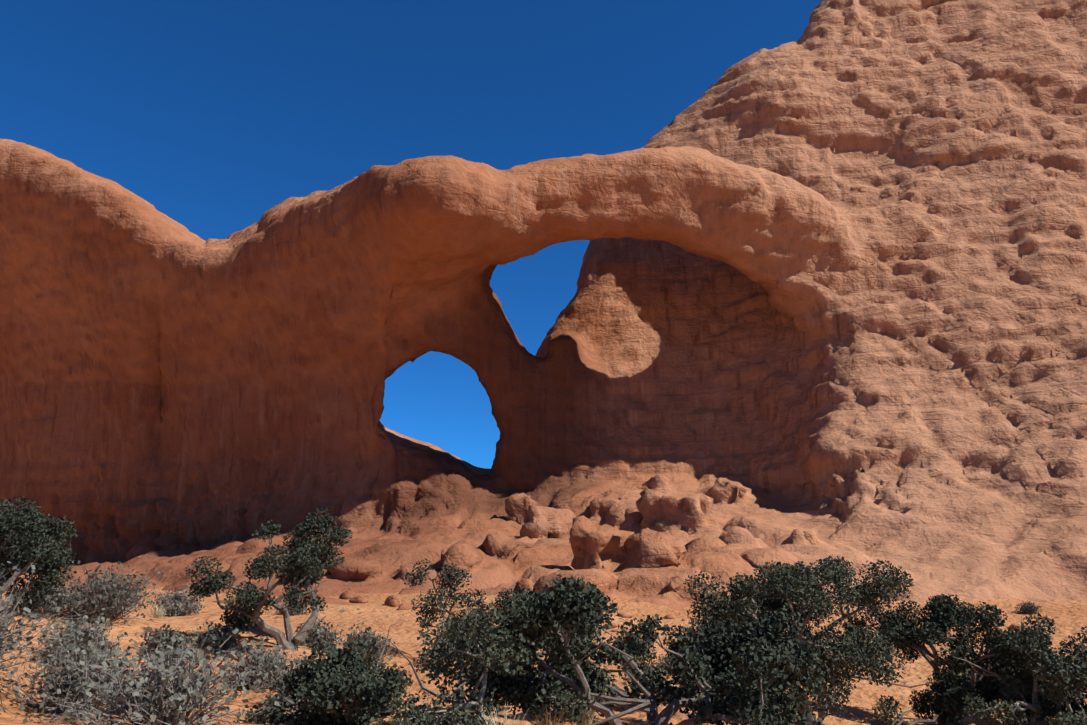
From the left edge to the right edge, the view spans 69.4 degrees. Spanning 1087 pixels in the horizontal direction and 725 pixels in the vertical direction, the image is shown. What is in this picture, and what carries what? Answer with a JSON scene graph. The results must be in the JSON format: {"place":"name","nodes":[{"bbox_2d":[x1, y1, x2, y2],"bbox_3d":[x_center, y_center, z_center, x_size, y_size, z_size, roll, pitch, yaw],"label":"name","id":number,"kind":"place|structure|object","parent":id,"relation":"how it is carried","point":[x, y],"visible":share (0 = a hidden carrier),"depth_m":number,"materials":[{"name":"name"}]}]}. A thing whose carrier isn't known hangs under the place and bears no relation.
{"place":"outdoors","nodes":[
{"label":"outdoors","id":0,"kind":"place"},
{"bbox_2d":[0,0,821,468],"label":"sky","id":1,"kind":"structure","parent":0,"point":[216,114],"materials":[{"name":"blue"}]},
{"bbox_2d":[0,572,1086,724],"bbox_3d":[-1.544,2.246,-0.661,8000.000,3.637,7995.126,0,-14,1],"label":"sand ground","id":2,"kind":"structure","parent":0,"point":[375,612],"depth_m":21.31,"materials":[{"name":"sand"}]},
{"bbox_2d":[0,496,77,618],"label":"juniper tree","id":3,"kind":"object","parent":2,"relation":"on","point":[34,530],"visible":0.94,"depth_m":14.44,"materials":[{"name":"green plant"}]},
{"bbox_2d":[2,576,76,616],"bbox_3d":[-10.305,4.862,16.267,1.506,0.925,1.441,0,-14,1],"label":"sage shrub","id":4,"kind":"object","parent":2,"relation":"on","point":[53,603],"visible":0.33,"depth_m":16.19,"materials":[{"name":"grey plant"}]},
{"bbox_2d":[0,561,88,715],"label":"sage shrub","id":5,"kind":"object","parent":2,"relation":"on","point":[5,619],"visible":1,"depth_m":10.52,"materials":[{"name":"grey plant"}]},
{"bbox_2d":[0,630,153,724],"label":"sage shrub","id":6,"kind":"object","parent":2,"relation":"on","point":[71,676],"visible":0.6,"depth_m":10.30,"materials":[{"name":"grey plant"}]},
{"bbox_2d":[28,608,127,672],"bbox_3d":[-7.656,4.565,12.824,1.492,1.036,1.575,0,-14,1],"label":"sage shrub","id":7,"kind":"object","parent":2,"relation":"on","point":[94,633],"visible":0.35,"depth_m":12.77,"materials":[{"name":"grey plant"}]},
{"bbox_2d":[33,560,166,622],"bbox_3d":[-9.012,4.924,16.090,2.318,1.690,2.358,0,-14,1],"label":"sage shrub","id":8,"kind":"object","parent":2,"relation":"on","point":[102,597],"visible":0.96,"depth_m":15.81,"materials":[{"name":"grey plant"}]},
{"bbox_2d":[148,603,169,618],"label":"dry grass tuft","id":9,"kind":"object","parent":2,"relation":"on","point":[158,613],"visible":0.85,"depth_m":19.12,"materials":[{"name":"beige plant"}]},
{"bbox_2d":[48,628,278,724],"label":"sage shrub","id":10,"kind":"object","parent":2,"relation":"on","point":[173,696],"visible":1,"depth_m":8.75,"materials":[{"name":"grey plant"}]},
{"bbox_2d":[129,624,199,664],"bbox_3d":[-6.748,5.072,14.070,1.097,0.778,1.312,3,-14,-12],"label":"sage shrub","id":11,"kind":"object","parent":2,"relation":"on","point":[165,638],"visible":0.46,"depth_m":13.89,"materials":[{"name":"grey plant"}]},
{"bbox_2d":[137,584,204,616],"bbox_3d":[-9.798,6.473,20.899,1.586,1.152,1.687,0,-14,1],"label":"sage shrub","id":12,"kind":"object","parent":2,"relation":"on","point":[180,604],"visible":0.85,"depth_m":20.70,"materials":[{"name":"grey plant"}]},
{"bbox_2d":[189,621,242,653],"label":"sage shrub","id":13,"kind":"object","parent":2,"relation":"on","point":[222,635],"visible":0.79,"depth_m":15.61,"materials":[{"name":"grey plant"}]},
{"bbox_2d":[216,636,301,694],"bbox_3d":[-4.968,5.321,13.568,1.622,1.134,1.485,-13,-19,43],"label":"sage shrub","id":14,"kind":"object","parent":2,"relation":"on","point":[262,662],"visible":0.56,"depth_m":13.43,"materials":[{"name":"grey plant"}]},
{"bbox_2d":[185,508,351,650],"bbox_3d":[-5.370,4.524,16.233,3.040,3.044,3.006,-8,-16,30],"label":"juniper tree","id":15,"kind":"object","parent":2,"relation":"on","point":[305,558],"visible":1,"depth_m":16.01,"materials":[{"name":"green plant"}]},
{"bbox_2d":[252,651,325,707],"bbox_3d":[-3.802,5.041,12.253,1.406,1.013,1.349,4,-14,-18],"label":"sage shrub","id":16,"kind":"object","parent":2,"relation":"on","point":[279,687],"visible":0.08,"depth_m":12.12,"materials":[{"name":"grey plant"}]},
{"bbox_2d":[274,600,310,615],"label":"sage shrub","id":17,"kind":"object","parent":2,"relation":"on","point":[293,611],"visible":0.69,"depth_m":32.34,"materials":[{"name":"grey plant"}]},
{"bbox_2d":[284,618,344,652],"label":"sage shrub","id":18,"kind":"object","parent":2,"relation":"on","point":[319,635],"visible":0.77,"depth_m":16.80,"materials":[{"name":"grey plant"}]},
{"bbox_2d":[232,638,405,724],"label":"juniper tree","id":19,"kind":"object","parent":2,"relation":"on","point":[330,685],"visible":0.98,"depth_m":9.96,"materials":[{"name":"green plant"}]},
{"bbox_2d":[327,622,395,666],"bbox_3d":[-3.883,6.083,16.668,1.628,1.068,1.557,0,-14,1],"label":"sage shrub","id":20,"kind":"object","parent":2,"relation":"on","point":[370,642],"visible":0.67,"depth_m":16.56,"materials":[{"name":"grey plant"}]},
{"bbox_2d":[331,626,412,697],"bbox_3d":[-2.499,4.682,11.897,1.287,1.206,1.367,8,-15,-29],"label":"juniper tree","id":21,"kind":"object","parent":2,"relation":"on","point":[387,675],"visible":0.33,"depth_m":11.96,"materials":[{"name":"green plant"}]},
{"bbox_2d":[370,598,538,724],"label":"juniper tree","id":22,"kind":"object","parent":2,"relation":"on","point":[491,654],"visible":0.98,"depth_m":8.95,"materials":[{"name":"green plant"}]},
{"bbox_2d":[401,558,549,677],"bbox_3d":[-1.279,6.338,18.663,4.080,3.283,3.939,12,-18,-42],"label":"juniper tree","id":23,"kind":"object","parent":2,"relation":"on","point":[449,578],"visible":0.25,"depth_m":18.08,"materials":[{"name":"green plant"}]},
{"bbox_2d":[476,702,530,724],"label":"dry grass tuft","id":24,"kind":"object","parent":2,"relation":"on","point":[505,718],"visible":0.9,"depth_m":8.54,"materials":[{"name":"beige plant"}]},
{"bbox_2d":[15,589,1051,672],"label":"scattered rocks","id":25,"kind":"object","parent":2,"relation":"on","point":[355,597],"visible":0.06,"depth_m":37.20,"materials":[{"name":"stone"}]},
{"bbox_2d":[0,0,1086,610],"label":"rock formation","id":26,"kind":"object","parent":2,"relation":"on","point":[830,298],"visible":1,"depth_m":86.00,"materials":[{"name":"stone"}]},
{"bbox_2d":[520,702,581,724],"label":"dry grass tuft","id":27,"kind":"object","parent":2,"relation":"on","point":[543,721],"visible":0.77,"depth_m":9.38,"materials":[{"name":"beige plant"}]},
{"bbox_2d":[567,693,600,724],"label":"dry grass tuft","id":28,"kind":"object","parent":2,"relation":"on","point":[587,718],"visible":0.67,"depth_m":10.15,"materials":[{"name":"beige plant"}]},
{"bbox_2d":[507,592,669,709],"bbox_3d":[0.897,5.685,14.800,2.876,2.858,4.402,3,-14,-14],"label":"juniper tree","id":29,"kind":"object","parent":2,"relation":"on","point":[603,673],"visible":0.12,"depth_m":13.71,"materials":[{"name":"green plant"}]},
{"bbox_2d":[309,672,942,724],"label":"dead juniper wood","id":30,"kind":"object","parent":2,"relation":"on","point":[915,722],"visible":0.12,"depth_m":16.09,"materials":[{"name":"wood"}]},
{"bbox_2d":[465,574,829,724],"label":"juniper tree","id":31,"kind":"object","parent":2,"relation":"on","point":[737,687],"visible":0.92,"depth_m":9.64,"materials":[{"name":"green plant"}]},
{"bbox_2d":[656,650,675,674],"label":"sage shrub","id":32,"kind":"object","parent":2,"relation":"on","point":[667,662],"visible":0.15,"depth_m":23.93,"materials":[{"name":"grey plant"}]},
{"bbox_2d":[663,561,824,686],"bbox_3d":[4.153,5.563,15.988,2.879,2.970,3.066,-7,-15,26],"label":"juniper tree","id":33,"kind":"object","parent":2,"relation":"on","point":[673,643],"visible":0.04,"depth_m":15.46,"materials":[{"name":"green plant"}]},
{"bbox_2d":[683,555,942,724],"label":"juniper tree","id":34,"kind":"object","parent":2,"relation":"on","point":[791,590],"visible":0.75,"depth_m":14.12,"materials":[{"name":"green plant"}]},
{"bbox_2d":[840,585,1051,724],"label":"juniper tree","id":35,"kind":"object","parent":2,"relation":"on","point":[903,632],"visible":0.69,"depth_m":17.96,"materials":[{"name":"green plant"}]},
{"bbox_2d":[872,613,1086,724],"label":"juniper tree","id":36,"kind":"object","parent":2,"relation":"on","point":[1060,678],"visible":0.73,"depth_m":15.98,"materials":[{"name":"green plant"}]},
{"bbox_2d":[938,629,1086,724],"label":"juniper tree","id":37,"kind":"object","parent":2,"relation":"on","point":[959,693],"visible":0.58,"depth_m":15.81,"materials":[{"name":"green plant"}]},
{"bbox_2d":[1014,601,1043,614],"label":"sage shrub","id":38,"kind":"object","parent":2,"relation":"on","point":[1026,608],"visible":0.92,"depth_m":41.69,"materials":[{"name":"grey plant"}]}
]}

